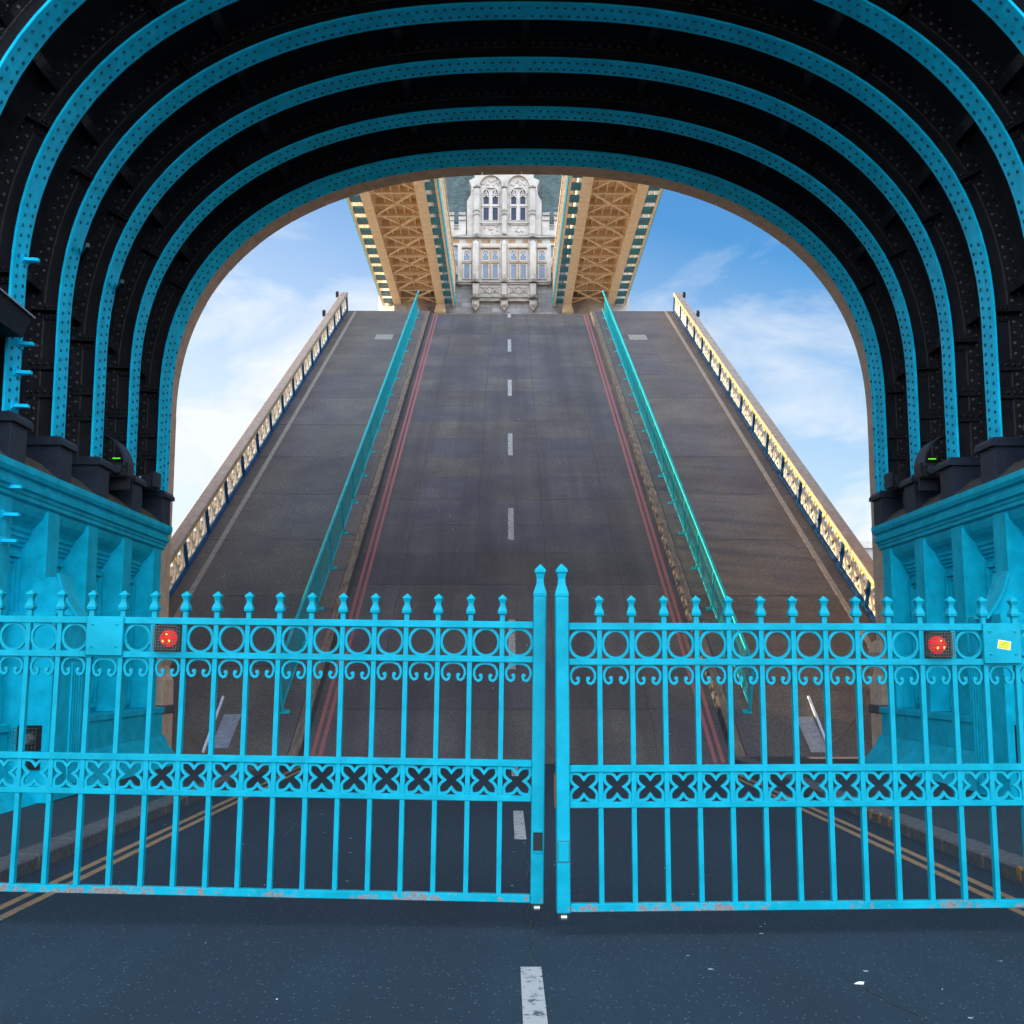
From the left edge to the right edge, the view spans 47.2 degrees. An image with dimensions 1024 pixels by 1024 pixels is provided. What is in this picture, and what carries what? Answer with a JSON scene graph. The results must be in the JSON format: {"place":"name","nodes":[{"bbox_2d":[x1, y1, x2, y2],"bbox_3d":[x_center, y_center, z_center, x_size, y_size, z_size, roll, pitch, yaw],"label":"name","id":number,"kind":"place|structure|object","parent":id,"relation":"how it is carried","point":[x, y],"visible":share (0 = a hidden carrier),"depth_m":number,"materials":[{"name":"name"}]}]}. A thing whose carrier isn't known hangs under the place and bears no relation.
{"place":"outdoors","nodes":[
{"label":"outdoors","id":0,"kind":"place"},
{"bbox_2d":[0,761,236,856],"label":"pavement","id":1,"kind":"structure","parent":0,"point":[64,817],"depth_m":14.02,"materials":[{"name":"concrete"}]},
{"bbox_2d":[0,564,546,910],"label":"road gate","id":2,"kind":"structure","parent":1,"relation":"on","point":[106,637],"depth_m":8.42,"materials":[{"name":"blue metal"}]},
{"bbox_2d":[379,174,628,313],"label":"tower","id":3,"kind":"structure","parent":0,"point":[503,229],"depth_m":101.59,"materials":[{"name":"grey stone"}]},
{"bbox_2d":[346,174,455,313],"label":"walkway","id":4,"kind":"structure","parent":3,"relation":"attached to","point":[406,228],"depth_m":87.25,"materials":[{"name":"beige metal"}]},
{"bbox_2d":[463,264,470,278],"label":"window","id":5,"kind":"structure","parent":3,"relation":"in","point":[466,267],"depth_m":101.25,"materials":[{"name":"blue glass"}]},
{"bbox_2d":[463,249,470,261],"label":"window","id":6,"kind":"structure","parent":3,"relation":"in","point":[466,254],"depth_m":101.45,"materials":[{"name":"blue glass"}]},
{"bbox_2d":[482,264,488,278],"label":"window","id":7,"kind":"structure","parent":3,"relation":"in","point":[485,267],"depth_m":101.28,"materials":[{"name":"blue glass"}]},
{"bbox_2d":[482,207,489,220],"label":"window","id":8,"kind":"structure","parent":3,"relation":"in","point":[485,210],"depth_m":102.30,"materials":[{"name":"blue glass"}]},
{"bbox_2d":[482,189,489,204],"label":"window","id":9,"kind":"structure","parent":3,"relation":"in","point":[485,201],"depth_m":102.47,"materials":[{"name":"blue glass"}]},
{"bbox_2d":[482,249,489,261],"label":"window","id":10,"kind":"structure","parent":3,"relation":"in","point":[485,253],"depth_m":101.45,"materials":[{"name":"blue glass"}]},
{"bbox_2d":[491,264,498,278],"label":"window","id":11,"kind":"structure","parent":3,"relation":"in","point":[494,267],"depth_m":101.28,"materials":[{"name":"blue glass"}]},
{"bbox_2d":[491,249,498,261],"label":"window","id":12,"kind":"structure","parent":3,"relation":"in","point":[495,254],"depth_m":101.45,"materials":[{"name":"blue glass"}]},
{"bbox_2d":[492,207,498,220],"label":"window","id":13,"kind":"structure","parent":3,"relation":"in","point":[495,210],"depth_m":102.30,"materials":[{"name":"blue glass"}]},
{"bbox_2d":[492,189,498,204],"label":"window","id":14,"kind":"structure","parent":3,"relation":"in","point":[495,201],"depth_m":102.50,"materials":[{"name":"blue glass"}]},
{"bbox_2d":[510,207,516,220],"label":"window","id":15,"kind":"structure","parent":3,"relation":"in","point":[513,210],"depth_m":102.30,"materials":[{"name":"blue glass"}]},
{"bbox_2d":[510,189,516,204],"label":"window","id":16,"kind":"structure","parent":3,"relation":"in","point":[513,201],"depth_m":102.50,"materials":[{"name":"blue glass"}]},
{"bbox_2d":[510,264,517,278],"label":"window","id":17,"kind":"structure","parent":3,"relation":"in","point":[513,267],"depth_m":101.28,"materials":[{"name":"blue glass"}]},
{"bbox_2d":[510,249,517,261],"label":"window","id":18,"kind":"structure","parent":3,"relation":"in","point":[513,254],"depth_m":101.45,"materials":[{"name":"white glass"}]},
{"bbox_2d":[519,207,526,220],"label":"window","id":19,"kind":"structure","parent":3,"relation":"in","point":[522,210],"depth_m":102.30,"materials":[{"name":"blue glass"}]},
{"bbox_2d":[519,189,526,204],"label":"window","id":20,"kind":"structure","parent":3,"relation":"in","point":[523,200],"depth_m":102.50,"materials":[{"name":"blue glass"}]},
{"bbox_2d":[519,264,526,278],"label":"window","id":21,"kind":"structure","parent":3,"relation":"in","point":[522,267],"depth_m":101.29,"materials":[{"name":"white glass"}]},
{"bbox_2d":[519,249,526,261],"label":"window","id":22,"kind":"structure","parent":3,"relation":"in","point":[523,254],"depth_m":101.45,"materials":[{"name":"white glass"}]},
{"bbox_2d":[538,264,545,278],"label":"window","id":23,"kind":"structure","parent":3,"relation":"in","point":[541,267],"depth_m":101.30,"materials":[{"name":"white glass"}]},
{"bbox_2d":[538,250,545,261],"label":"window","id":24,"kind":"structure","parent":3,"relation":"in","point":[541,254],"depth_m":101.48,"materials":[{"name":"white glass"}]},
{"bbox_2d":[552,175,662,313],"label":"walkway","id":25,"kind":"structure","parent":3,"relation":"attached to","point":[603,227],"depth_m":86.45,"materials":[{"name":"beige metal"}]},
{"bbox_2d":[0,764,1023,1023],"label":"road","id":26,"kind":"structure","parent":0,"point":[98,958],"depth_m":8.13,"materials":[{"name":"grey asphalt"}]},
{"bbox_2d":[0,763,281,882],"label":"kerb","id":27,"kind":"structure","parent":26,"relation":"on","point":[62,846],"depth_m":12.33,"materials":[{"name":"stone"}]},
{"bbox_2d":[0,766,1023,920],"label":"road marking","id":28,"kind":"object","parent":26,"relation":"on","point":[127,855],"visible":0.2,"depth_m":11.36,"materials":[{"name":"yellow paint"}]},
{"bbox_2d":[523,845,534,964],"bbox_3d":[0.136,3.111,9.673,0.065,0.001,5.000,0,-8,0],"label":"road crack","id":29,"kind":"object","parent":26,"relation":"on","point":[527,911],"visible":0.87,"depth_m":8.56,"materials":[{"name":"black asphalt"}]},
{"bbox_2d":[511,767,547,1023],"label":"road marking","id":30,"kind":"object","parent":26,"relation":"on","point":[534,1011],"visible":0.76,"depth_m":6.64,"materials":[{"name":"white paint"}]},
{"bbox_2d":[115,809,1022,880],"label":"kerb marking","id":31,"kind":"object","parent":26,"relation":"on","point":[1018,871],"visible":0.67,"depth_m":13.28,"materials":[{"name":"yellow paint"}]},
{"bbox_2d":[735,757,1023,885],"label":"kerb","id":32,"kind":"structure","parent":26,"relation":"on","point":[978,853],"depth_m":12.10,"materials":[{"name":"stone"}]},
{"bbox_2d":[832,971,930,1023],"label":"road crack","id":33,"kind":"object","parent":26,"relation":"on","point":[885,998],"visible":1,"depth_m":6.42,"materials":[{"name":"black asphalt"}]},
{"bbox_2d":[170,189,871,565],"label":"sky","id":34,"kind":"structure","parent":0,"point":[776,323],"materials":[{"name":"blue"}]},
{"bbox_2d":[839,541,872,579],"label":"riverside building","id":35,"kind":"structure","parent":0,"point":[867,545],"depth_m":246.07,"materials":[{"name":"white stone"}]},
{"bbox_2d":[749,757,1022,856],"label":"pavement","id":36,"kind":"structure","parent":0,"point":[1009,827],"depth_m":14.02,"materials":[{"name":"concrete"}]},
{"bbox_2d":[554,564,1023,920],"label":"road gate","id":37,"kind":"structure","parent":36,"relation":"on","point":[936,644],"depth_m":8.19,"materials":[{"name":"blue metal"}]},
{"bbox_2d":[807,757,857,758],"bbox_3d":[6.372,4.747,22.366,1.450,0.134,0.440,0,-8,0],"label":"threshold stone","id":38,"kind":"object","parent":36,"relation":"on","point":[834,757],"visible":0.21,"depth_m":22.37,"materials":[{"name":"stone"}]},
{"label":"river","id":39,"kind":"structure","parent":0,"visible":0},
{"bbox_2d":[0,0,1023,813],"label":"bridge tower","id":40,"kind":"structure","parent":39,"relation":"in","point":[166,166],"depth_m":18.35,"materials":[{"name":"teal metal"}]},
{"bbox_2d":[0,288,35,336],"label":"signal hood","id":41,"kind":"object","parent":40,"relation":"attached to","point":[16,317],"visible":1,"depth_m":14.23,"materials":[{"name":"black paint"}]},
{"bbox_2d":[103,434,133,489],"bbox_3d":[-6.305,-0.782,18.661,0.494,0.870,0.480,0,-8,0],"label":"floodlight","id":42,"kind":"object","parent":40,"relation":"attached to","point":[121,476],"visible":0.88,"depth_m":18.58,"materials":[{"name":"black metal"}]},
{"bbox_2d":[136,471,160,506],"bbox_3d":[-6.435,-0.387,20.293,0.620,0.600,0.460,0,-8,0],"label":"junction box","id":43,"kind":"object","parent":40,"relation":"on","point":[153,481],"visible":0.41,"depth_m":20.16,"materials":[{"name":"black metal"}]},
{"bbox_2d":[168,290,875,763],"bbox_3d":[0.012,-1.879,42.371,17.960,4.480,41.800,0,21,0],"label":"bascule leaf","id":44,"kind":"object","parent":40,"relation":"attached to","point":[614,460],"visible":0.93,"depth_m":32.94,"materials":[{"name":"grey"}]},
{"bbox_2d":[174,705,273,743],"bbox_3d":[-5.721,4.096,23.237,2.479,1.242,0.016,5,-9,-34],"label":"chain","id":45,"kind":"object","parent":44,"relation":"hanging from","point":[200,743],"visible":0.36,"depth_m":22.86,"materials":[{"name":"metal"}]},
{"bbox_2d":[753,688,869,743],"bbox_3d":[5.908,4.103,23.289,2.479,1.242,0.016,-5,-9,34],"label":"chain","id":46,"kind":"object","parent":44,"relation":"hanging from","point":[848,728],"visible":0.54,"depth_m":22.83,"materials":[{"name":"metal"}]},
{"bbox_2d":[884,472,910,507],"bbox_3d":[6.824,-0.377,20.362,0.620,0.600,0.440,0,-8,0],"label":"junction box","id":47,"kind":"object","parent":40,"relation":"attached to","point":[892,481],"visible":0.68,"depth_m":20.23,"materials":[{"name":"black metal"}]},
{"bbox_2d":[914,435,945,490],"bbox_3d":[6.709,-0.774,18.719,0.494,0.870,0.480,0,-8,0],"label":"floodlight","id":48,"kind":"object","parent":40,"relation":"attached to","point":[926,476],"visible":0.9,"depth_m":18.64,"materials":[{"name":"black metal"}]}
]}

